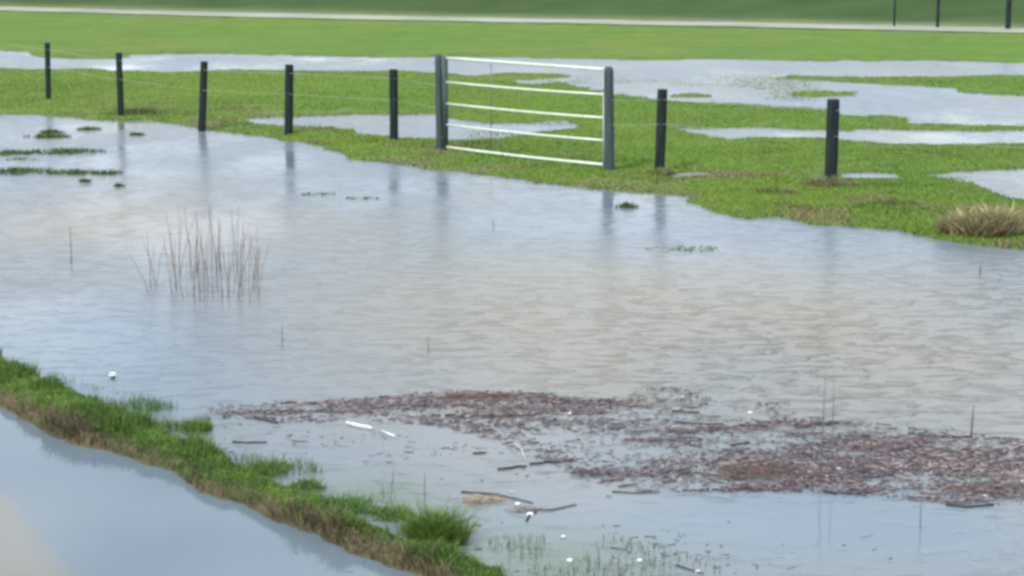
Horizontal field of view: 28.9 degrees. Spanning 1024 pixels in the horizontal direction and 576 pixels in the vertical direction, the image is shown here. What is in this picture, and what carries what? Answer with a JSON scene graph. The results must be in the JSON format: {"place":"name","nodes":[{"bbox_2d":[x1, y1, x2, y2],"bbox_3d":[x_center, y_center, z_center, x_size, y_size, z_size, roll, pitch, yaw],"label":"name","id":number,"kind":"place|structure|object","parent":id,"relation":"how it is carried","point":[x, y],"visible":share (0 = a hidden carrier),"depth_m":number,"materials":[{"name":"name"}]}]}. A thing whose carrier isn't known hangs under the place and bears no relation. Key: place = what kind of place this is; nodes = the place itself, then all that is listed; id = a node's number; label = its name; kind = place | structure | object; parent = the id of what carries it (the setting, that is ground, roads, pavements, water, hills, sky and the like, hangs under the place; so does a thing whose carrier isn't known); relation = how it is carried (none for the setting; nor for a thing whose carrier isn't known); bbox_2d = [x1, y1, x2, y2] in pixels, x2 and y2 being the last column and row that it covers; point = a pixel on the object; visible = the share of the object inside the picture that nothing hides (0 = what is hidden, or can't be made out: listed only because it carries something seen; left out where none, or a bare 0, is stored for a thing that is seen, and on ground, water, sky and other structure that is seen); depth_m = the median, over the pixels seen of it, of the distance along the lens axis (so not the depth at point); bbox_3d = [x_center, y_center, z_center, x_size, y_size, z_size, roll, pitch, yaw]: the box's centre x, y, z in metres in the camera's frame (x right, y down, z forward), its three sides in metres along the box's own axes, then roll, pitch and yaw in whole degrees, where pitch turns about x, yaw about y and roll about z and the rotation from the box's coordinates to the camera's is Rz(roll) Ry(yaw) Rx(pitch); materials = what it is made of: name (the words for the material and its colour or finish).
{"place":"outdoors","nodes":[
{"label":"outdoors","id":0,"kind":"place"},
{"bbox_2d":[78,178,93,181],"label":"grass islet","id":1,"kind":"object","parent":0,"point":[84,180],"depth_m":23.69,"materials":[{"name":"green plant"}]},
{"bbox_2d":[113,181,125,186],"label":"grass islet","id":2,"kind":"object","parent":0,"point":[117,185],"depth_m":23.27,"materials":[{"name":"green plant"}]},
{"bbox_2d":[301,192,333,194],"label":"grass islet","id":3,"kind":"object","parent":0,"point":[308,193],"depth_m":22.60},
{"bbox_2d":[347,196,378,198],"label":"grass islet","id":4,"kind":"object","parent":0,"point":[366,197],"depth_m":22.25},
{"bbox_2d":[58,375,720,575],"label":"drowned grass","id":5,"kind":"structure","parent":0,"point":[146,406],"depth_m":11.16,"materials":[{"name":"green plant"}]},
{"bbox_2d":[0,51,1023,575],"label":"flood water","id":6,"kind":"structure","parent":0,"point":[494,283],"depth_m":14.84,"materials":[{"name":"grey liquid"}]},
{"bbox_2d":[0,149,41,155],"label":"grass islet","id":7,"kind":"object","parent":6,"relation":"on","point":[11,152],"depth_m":26.57,"materials":[{"name":"green plant"}]},
{"bbox_2d":[5,157,38,159],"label":"grass islet","id":8,"kind":"object","parent":6,"relation":"on","point":[19,158],"depth_m":25.94,"materials":[{"name":"green plant"}]},
{"bbox_2d":[0,166,63,174],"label":"grass islet","id":9,"kind":"object","parent":6,"relation":"on","point":[15,170],"depth_m":24.60,"materials":[{"name":"green plant"}]},
{"bbox_2d":[23,132,71,138],"bbox_3d":[-6.717,-2.217,28.715,0.745,0.093,0.423,0,10,0],"label":"grass islet","id":10,"kind":"object","parent":6,"relation":"on","point":[53,135],"depth_m":28.67,"materials":[{"name":"green plant"}]},
{"bbox_2d":[40,128,65,133],"bbox_3d":[-6.784,-2.326,29.320,0.420,0.090,0.251,-3,11,-15],"label":"grass islet","id":11,"kind":"object","parent":6,"relation":"on","point":[51,131],"depth_m":29.29,"materials":[{"name":"green plant"}]},
{"bbox_2d":[29,147,105,154],"bbox_3d":[-6.037,-1.861,26.781,1.123,0.087,0.617,0,10,0],"label":"grass islet","id":12,"kind":"object","parent":6,"relation":"on","point":[61,150],"depth_m":26.75,"materials":[{"name":"green plant"}]},
{"bbox_2d":[70,227,71,263],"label":"stalk","id":13,"kind":"object","parent":6,"relation":"on","point":[70,245],"visible":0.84,"depth_m":17.91,"materials":[{"name":"grey plant"}]},
{"bbox_2d":[46,167,97,174],"bbox_3d":[-5.385,-1.443,24.499,0.716,0.080,0.412,0,10,0],"label":"grass islet","id":14,"kind":"object","parent":6,"relation":"on","point":[74,172],"depth_m":24.47,"materials":[{"name":"green plant"}]},
{"bbox_2d":[77,125,103,129],"bbox_3d":[-6.320,-2.401,29.753,0.392,0.084,0.260,0,10,0],"label":"grass islet","id":15,"kind":"object","parent":6,"relation":"on","point":[90,128],"depth_m":29.75,"materials":[{"name":"green plant"}]},
{"bbox_2d":[89,169,123,174],"bbox_3d":[-4.983,-1.436,24.474,0.428,0.077,0.292,0,10,0],"label":"grass islet","id":16,"kind":"object","parent":6,"relation":"on","point":[110,172],"depth_m":24.46,"materials":[{"name":"green plant"}]},
{"bbox_2d":[109,372,115,378],"bbox_3d":[-2.695,0.597,13.404,0.044,0.054,0.047,6,12,29],"label":"float","id":17,"kind":"object","parent":6,"relation":"on","point":[112,374],"visible":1,"depth_m":13.39,"materials":[{"name":"white plastic"}]},
{"bbox_2d":[129,131,145,135],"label":"grass islet","id":18,"kind":"object","parent":6,"relation":"on","point":[133,133],"depth_m":28.96,"materials":[{"name":"green plant"}]},
{"bbox_2d":[176,418,214,432],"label":"grass clump","id":19,"kind":"object","parent":6,"relation":"on","point":[199,425],"visible":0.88,"depth_m":12.00,"materials":[{"name":"green plant"}]},
{"bbox_2d":[130,203,270,304],"bbox_3d":[-2.589,-0.358,16.852,1.172,0.828,1.883,0,10,0],"label":"reed clump","id":20,"kind":"object","parent":6,"relation":"on","point":[203,264],"visible":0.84,"depth_m":16.66,"materials":[{"name":"plant"}]},
{"bbox_2d":[232,441,266,442],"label":"driftwood stick","id":21,"kind":"object","parent":6,"relation":"on","point":[249,442],"visible":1,"depth_m":11.72,"materials":[{"name":"brown wood"}]},
{"bbox_2d":[236,457,295,476],"bbox_3d":[-1.387,0.991,11.115,0.354,0.087,0.330,0,10,0],"label":"grass clump","id":22,"kind":"object","parent":6,"relation":"on","point":[269,465],"visible":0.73,"depth_m":11.10,"materials":[{"name":"green plant"}]},
{"bbox_2d":[254,417,278,423],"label":"driftwood stick","id":23,"kind":"object","parent":6,"relation":"on","point":[258,418],"visible":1,"depth_m":12.24,"materials":[{"name":"brown wood"}]},
{"bbox_2d":[288,476,327,491],"bbox_3d":[-1.118,1.053,10.788,0.254,0.082,0.227,0,10,0],"label":"grass clump","id":24,"kind":"object","parent":6,"relation":"on","point":[312,483],"visible":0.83,"depth_m":10.77,"materials":[{"name":"green plant"}]},
{"bbox_2d":[329,487,388,516],"bbox_3d":[-0.825,1.113,10.386,0.367,0.108,0.362,9,14,41],"label":"grass clump","id":25,"kind":"object","parent":6,"relation":"on","point":[355,504],"visible":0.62,"depth_m":10.39,"materials":[{"name":"green plant"}]},
{"bbox_2d":[346,421,394,436],"bbox_3d":[-0.846,0.849,11.995,0.042,0.016,0.451,-10,14,-43],"label":"plastic strip","id":26,"kind":"object","parent":6,"relation":"on","point":[364,426],"visible":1,"depth_m":12.03,"materials":[{"name":"white plastic"}]},
{"bbox_2d":[379,396,401,397],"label":"driftwood stick","id":27,"kind":"object","parent":6,"relation":"on","point":[389,396],"visible":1,"depth_m":12.84,"materials":[{"name":"brown wood"}]},
{"bbox_2d":[390,468,393,507],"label":"stalk","id":28,"kind":"object","parent":6,"relation":"on","point":[391,488],"visible":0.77,"depth_m":10.31,"materials":[{"name":"plant"}]},
{"bbox_2d":[369,497,418,521],"bbox_3d":[-0.605,1.141,10.265,0.268,0.097,0.319,-9,13,-39],"label":"grass clump","id":29,"kind":"object","parent":6,"relation":"on","point":[393,511],"visible":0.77,"depth_m":10.25,"materials":[{"name":"green plant"}]},
{"bbox_2d":[391,492,491,546],"bbox_3d":[-0.381,1.155,9.872,0.603,0.209,0.579,0,10,0],"label":"grass clump","id":30,"kind":"object","parent":6,"relation":"on","point":[428,525],"visible":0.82,"depth_m":9.82,"materials":[{"name":"green plant"}]},
{"bbox_2d":[445,414,496,416],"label":"driftwood stick","id":31,"kind":"object","parent":6,"relation":"on","point":[472,415],"visible":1,"depth_m":12.35,"materials":[{"name":"brown wood"}]},
{"bbox_2d":[446,392,510,397],"bbox_3d":[-0.214,0.692,12.868,0.420,0.035,0.084,0,10,0],"label":"wood slab","id":32,"kind":"object","parent":6,"relation":"on","point":[462,395],"depth_m":12.85,"materials":[{"name":"brown wood"}]},
{"bbox_2d":[448,491,514,505],"bbox_3d":[-0.165,1.121,10.534,0.303,0.037,0.256,-5,11,-24],"label":"straw heap","id":33,"kind":"object","parent":6,"relation":"on","point":[474,498],"visible":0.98,"depth_m":10.53,"materials":[{"name":"beige plant"}]},
{"bbox_2d":[461,491,532,502],"bbox_3d":[-0.070,1.111,10.618,0.439,0.010,0.061,6,12,28],"label":"driftwood stick","id":34,"kind":"object","parent":6,"relation":"on","point":[494,494],"visible":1,"depth_m":10.65,"materials":[{"name":"brown wood"}]},
{"bbox_2d":[497,465,526,469],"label":"driftwood stick","id":35,"kind":"object","parent":6,"relation":"on","point":[503,468],"visible":1,"depth_m":11.16,"materials":[{"name":"brown wood"}]},
{"bbox_2d":[507,443,525,460],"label":"bent twig","id":36,"kind":"object","parent":6,"relation":"on","point":[519,447],"visible":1,"depth_m":11.50,"materials":[{"name":"white wood"}]},
{"bbox_2d":[507,504,547,512],"bbox_3d":[0.062,1.153,10.379,0.255,0.023,0.143,0,10,0],"label":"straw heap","id":37,"kind":"object","parent":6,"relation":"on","point":[524,510],"visible":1,"depth_m":10.37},
{"bbox_2d":[529,460,553,464],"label":"driftwood stick","id":38,"kind":"object","parent":6,"relation":"on","point":[535,463],"visible":1,"depth_m":11.26,"materials":[{"name":"brown wood"}]},
{"bbox_2d":[540,398,562,399],"bbox_3d":[0.255,0.714,12.792,0.143,0.011,0.012,0,10,4],"label":"reed piece","id":39,"kind":"object","parent":6,"relation":"on","point":[552,398],"visible":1,"depth_m":12.79,"materials":[{"name":"brown plant"}]},
{"bbox_2d":[533,504,576,509],"bbox_3d":[0.230,1.151,10.399,0.252,0.009,0.046,-4,11,-21],"label":"driftwood stick","id":40,"kind":"object","parent":6,"relation":"on","point":[556,508],"visible":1,"depth_m":10.38,"materials":[{"name":"brown wood"}]},
{"bbox_2d":[224,418,892,573],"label":"scattered plant scraps","id":41,"kind":"object","parent":6,"relation":"on","point":[550,473],"visible":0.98,"depth_m":10.93,"materials":[{"name":"brown plant"}]},
{"bbox_2d":[541,400,609,402],"bbox_3d":[0.412,0.722,12.750,0.463,0.010,0.035,-1,10,-5],"label":"driftwood stick","id":42,"kind":"object","parent":6,"relation":"on","point":[569,400],"visible":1,"depth_m":12.74,"materials":[{"name":"brown wood"}]},
{"bbox_2d":[587,550,588,571],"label":"stalk","id":43,"kind":"object","parent":6,"relation":"on","point":[587,562],"visible":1,"depth_m":9.38,"materials":[{"name":"plant"}]},
{"bbox_2d":[601,479,623,480],"bbox_3d":[0.554,1.054,10.925,0.127,0.010,0.011,-1,10,-8],"label":"reed piece","id":44,"kind":"object","parent":6,"relation":"on","point":[610,479],"visible":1,"depth_m":10.92,"materials":[{"name":"brown plant"}]},
{"bbox_2d":[201,386,1023,504],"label":"floating reed litter","id":45,"kind":"object","parent":6,"relation":"on","point":[892,468],"visible":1,"depth_m":11.57,"materials":[{"name":"brown plant"}]},
{"bbox_2d":[572,471,619,474],"bbox_3d":[0.468,1.030,11.058,0.269,0.010,0.020,2,11,11],"label":"driftwood stick","id":46,"kind":"object","parent":45,"relation":"on","point":[595,473],"visible":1,"depth_m":11.05,"materials":[{"name":"brown wood"}]},
{"bbox_2d":[618,553,619,575],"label":"stalk","id":47,"kind":"object","parent":6,"relation":"on","point":[618,566],"visible":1,"depth_m":9.32,"materials":[{"name":"plant"}]},
{"bbox_2d":[612,491,659,492],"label":"driftwood stick","id":48,"kind":"object","parent":6,"relation":"on","point":[634,492],"visible":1,"depth_m":10.68,"materials":[{"name":"brown wood"}]},
{"bbox_2d":[672,410,699,412],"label":"driftwood stick","id":49,"kind":"object","parent":6,"relation":"on","point":[684,411],"visible":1,"depth_m":12.47,"materials":[{"name":"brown wood"}]},
{"bbox_2d":[675,564,703,573],"bbox_3d":[0.841,1.331,9.408,0.008,0.008,0.173,-10,14,-43],"label":"driftwood stick","id":50,"kind":"object","parent":6,"relation":"on","point":[688,568],"visible":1,"depth_m":9.41,"materials":[{"name":"grey wood"}]},
{"bbox_2d":[676,421,723,424],"bbox_3d":[1.148,0.828,12.169,0.294,0.012,0.046,1,10,8],"label":"driftwood stick","id":51,"kind":"object","parent":6,"relation":"on","point":[698,423],"visible":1,"depth_m":12.16,"materials":[{"name":"brown wood"}]},
{"bbox_2d":[695,471,717,475],"bbox_3d":[1.083,1.032,11.046,0.138,0.011,0.011,6,12,30],"label":"reed piece","id":52,"kind":"object","parent":6,"relation":"on","point":[704,472],"visible":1,"depth_m":11.05,"materials":[{"name":"brown plant"}]},
{"bbox_2d":[712,488,754,490],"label":"driftwood stick","id":53,"kind":"object","parent":6,"relation":"on","point":[734,489],"visible":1,"depth_m":10.73,"materials":[{"name":"brown wood"}]},
{"bbox_2d":[739,423,769,426],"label":"driftwood stick","id":54,"kind":"object","parent":6,"relation":"on","point":[755,425],"visible":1,"depth_m":12.11,"materials":[{"name":"brown wood"}]},
{"bbox_2d":[685,461,829,481],"bbox_3d":[1.361,1.021,11.072,0.812,0.042,0.457,0,10,0],"label":"litter heap","id":55,"kind":"object","parent":6,"relation":"on","point":[756,468],"visible":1,"depth_m":11.06,"materials":[{"name":"brown plant"}]},
{"bbox_2d":[795,422,838,425],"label":"driftwood stick","id":56,"kind":"object","parent":6,"relation":"on","point":[818,424],"visible":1,"depth_m":12.12,"materials":[{"name":"brown wood"}]},
{"bbox_2d":[819,374,825,481],"bbox_3d":[1.693,0.801,10.840,0.022,0.700,0.011,0,10,0],"label":"stalk","id":57,"kind":"object","parent":6,"relation":"on","point":[822,430],"visible":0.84,"depth_m":10.84,"materials":[{"name":"brown plant"}]},
{"bbox_2d":[831,384,833,470],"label":"stalk","id":58,"kind":"object","parent":6,"relation":"on","point":[832,427],"visible":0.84,"depth_m":11.05,"materials":[{"name":"plant"}]},
{"bbox_2d":[823,491,870,493],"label":"driftwood stick","id":59,"kind":"object","parent":6,"relation":"on","point":[846,492],"visible":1,"depth_m":10.67,"materials":[{"name":"brown wood"}]},
{"bbox_2d":[842,484,864,486],"bbox_3d":[1.859,1.073,10.819,0.134,0.009,0.011,-3,11,-13],"label":"reed piece","id":60,"kind":"object","parent":6,"relation":"on","point":[852,485],"visible":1,"depth_m":10.82,"materials":[{"name":"plant"}]},
{"bbox_2d":[892,446,932,449],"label":"driftwood stick","id":61,"kind":"object","parent":6,"relation":"on","point":[911,447],"visible":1,"depth_m":11.60,"materials":[{"name":"brown wood"}]},
{"bbox_2d":[908,432,971,437],"bbox_3d":[2.557,0.882,11.870,0.376,0.015,0.048,2,10,10],"label":"driftwood stick","id":62,"kind":"object","parent":6,"relation":"on","point":[926,435],"visible":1,"depth_m":11.85,"materials":[{"name":"brown wood"}]},
{"bbox_2d":[946,503,993,507],"bbox_3d":[2.410,1.142,10.442,0.256,0.015,0.057,0,10,0],"label":"driftwood stick","id":63,"kind":"object","parent":6,"relation":"on","point":[963,506],"visible":1,"depth_m":10.44,"materials":[{"name":"brown wood"}]},
{"bbox_2d":[970,404,973,434],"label":"stalk","id":64,"kind":"object","parent":6,"relation":"on","point":[972,420],"visible":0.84,"depth_m":11.89,"materials":[{"name":"grey plant"}]},
{"bbox_2d":[931,475,1023,499],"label":"litter heap","id":65,"kind":"object","parent":6,"relation":"on","point":[989,489],"visible":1,"depth_m":10.71,"materials":[{"name":"brown plant"}]},
{"bbox_2d":[0,0,1023,575],"bbox_3d":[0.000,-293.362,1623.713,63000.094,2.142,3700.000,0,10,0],"label":"ground","id":66,"kind":"structure","parent":0,"point":[94,36],"depth_m":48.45,"materials":[{"name":"green plant"}]},
{"bbox_2d":[45,42,50,98],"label":"fence post","id":67,"kind":"object","parent":66,"relation":"on","point":[47,72],"visible":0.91,"depth_m":34.27,"materials":[{"name":"brown wood"}]},
{"bbox_2d":[116,52,123,115],"bbox_3d":[-6.224,-3.072,31.573,0.106,1.332,0.105,0,10,0],"label":"fence post","id":68,"kind":"object","parent":66,"relation":"on","point":[120,95],"visible":0.87,"depth_m":31.51,"materials":[{"name":"brown wood"}]},
{"bbox_2d":[106,107,174,115],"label":"dry grass tussock","id":69,"kind":"object","parent":66,"relation":"on","point":[135,111],"visible":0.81,"depth_m":31.77,"materials":[{"name":"plant"}]},
{"bbox_2d":[198,61,207,130],"bbox_3d":[-4.593,-2.697,29.514,0.117,1.334,0.116,4,10,-1],"label":"fence post","id":70,"kind":"object","parent":66,"relation":"on","point":[203,96],"visible":0.89,"depth_m":29.45,"materials":[{"name":"brown wood"}]},
{"bbox_2d":[0,336,553,575],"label":"verge grass","id":71,"kind":"structure","parent":66,"relation":"on","point":[314,505],"depth_m":11.00,"materials":[{"name":"green plant"}]},
{"bbox_2d":[284,64,293,134],"bbox_3d":[-3.237,-2.574,28.831,0.133,1.334,0.132,2,10,0],"label":"fence post","id":72,"kind":"object","parent":66,"relation":"on","point":[288,117],"visible":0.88,"depth_m":28.75,"materials":[{"name":"brown wood"}]},
{"bbox_2d":[389,69,397,139],"bbox_3d":[-1.661,-2.406,27.915,0.126,1.331,0.127,0,10,0],"label":"fence post","id":73,"kind":"object","parent":66,"relation":"on","point":[393,91],"visible":0.83,"depth_m":27.83,"materials":[{"name":"brown wood"}]},
{"bbox_2d":[0,59,430,106],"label":"fence wire","id":74,"kind":"object","parent":73,"relation":"attached to","point":[207,90],"visible":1,"depth_m":29.32,"materials":[{"name":"grey metal"}]},
{"bbox_2d":[3,43,433,84],"bbox_3d":[-5.693,-3.603,31.471,1.116,0.011,13.788,-9,14,-40],"label":"fence wire","id":75,"kind":"object","parent":73,"relation":"attached to","point":[231,71],"visible":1,"depth_m":29.13,"materials":[{"name":"grey metal"}]},
{"bbox_2d":[435,54,442,148],"bbox_3d":[-0.977,-2.324,26.642,0.099,1.626,0.098,0,10,0],"label":"gate post","id":76,"kind":"object","parent":66,"relation":"on","point":[439,100],"visible":0.87,"depth_m":26.57,"materials":[{"name":"grey wood"}]},
{"bbox_2d":[441,56,604,166],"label":"field gate","id":77,"kind":"structure","parent":76,"relation":"attached to","point":[444,66],"depth_m":25.59,"materials":[{"name":"white metal"}]},
{"bbox_2d":[604,66,613,170],"bbox_3d":[1.190,-1.906,24.376,0.128,1.617,0.128,-1,10,0],"label":"gate post","id":78,"kind":"object","parent":66,"relation":"on","point":[608,118],"visible":0.86,"depth_m":24.30,"materials":[{"name":"grey wood"}]},
{"bbox_2d":[618,100,1009,119],"bbox_3d":[3.719,-2.069,23.046,5.617,0.010,0.401,6,12,29],"label":"fence wire","id":79,"kind":"object","parent":78,"relation":"attached to","point":[803,108],"visible":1,"depth_m":23.11,"materials":[{"name":"grey metal"}]},
{"bbox_2d":[649,124,1023,147],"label":"fence wire","id":80,"kind":"object","parent":78,"relation":"attached to","point":[839,136],"visible":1,"depth_m":22.90,"materials":[{"name":"grey metal"}]},
{"bbox_2d":[654,89,667,169],"bbox_3d":[1.828,-1.782,24.481,0.130,1.335,0.131,1,10,0],"label":"fence post","id":81,"kind":"object","parent":66,"relation":"on","point":[660,143],"visible":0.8,"depth_m":24.40,"materials":[{"name":"brown wood"}]},
{"bbox_2d":[643,166,678,175],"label":"dry grass tussock","id":82,"kind":"object","parent":66,"relation":"on","point":[664,171],"visible":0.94,"depth_m":24.07,"materials":[{"name":"beige plant"}]},
{"bbox_2d":[745,184,800,194],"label":"dry grass tussock","id":83,"kind":"object","parent":66,"relation":"on","point":[773,189],"visible":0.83,"depth_m":22.29,"materials":[{"name":"plant"}]},
{"bbox_2d":[796,173,859,187],"bbox_3d":[3.655,-1.258,22.985,0.853,0.180,0.691,0,10,0],"label":"dry grass tussock","id":84,"kind":"object","parent":66,"relation":"on","point":[825,181],"visible":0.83,"depth_m":22.86,"materials":[{"name":"plant"}]},
{"bbox_2d":[824,99,839,179],"bbox_3d":[3.709,-1.527,23.079,0.154,1.335,0.154,0,10,0],"label":"fence post","id":85,"kind":"object","parent":66,"relation":"on","point":[832,141],"visible":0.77,"depth_m":22.98,"materials":[{"name":"brown wood"}]},
{"bbox_2d":[867,196,921,206],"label":"dry grass tussock","id":86,"kind":"object","parent":66,"relation":"on","point":[898,200],"visible":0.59,"depth_m":21.31,"materials":[{"name":"green plant"}]},
{"bbox_2d":[893,0,895,25],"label":"fence post","id":87,"kind":"object","parent":66,"relation":"on","point":[894,15],"visible":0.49,"depth_m":55.39,"materials":[{"name":"brown wood"}]},
{"bbox_2d":[936,0,939,26],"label":"fence post","id":88,"kind":"object","parent":66,"relation":"on","point":[938,13],"visible":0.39,"depth_m":54.54,"materials":[{"name":"brown wood"}]},
{"bbox_2d":[922,199,1023,237],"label":"dry grass tussock","id":89,"kind":"object","parent":66,"relation":"on","point":[986,223],"visible":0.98,"depth_m":19.36,"materials":[{"name":"beige plant"}]},
{"bbox_2d":[1005,0,1011,28],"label":"fence post","id":90,"kind":"object","parent":66,"relation":"on","point":[1008,14],"visible":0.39,"depth_m":53.90,"materials":[{"name":"brown wood"}]},
{"bbox_2d":[0,6,1023,32],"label":"gravel track","id":91,"kind":"structure","parent":0,"point":[631,22],"depth_m":58.95,"materials":[{"name":"grey gravel"}]},
{"bbox_2d":[615,202,639,207],"bbox_3d":[1.256,-0.912,21.555,0.281,0.091,0.196,2,11,13],"label":"grass islet","id":92,"kind":"object","parent":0,"point":[626,204],"depth_m":21.53,"materials":[{"name":"green plant"}]},
{"bbox_2d":[645,245,717,251],"bbox_3d":[1.602,-0.377,18.753,0.690,0.042,0.394,0,10,0],"label":"grass islet","id":93,"kind":"object","parent":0,"point":[688,248],"depth_m":18.76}
]}

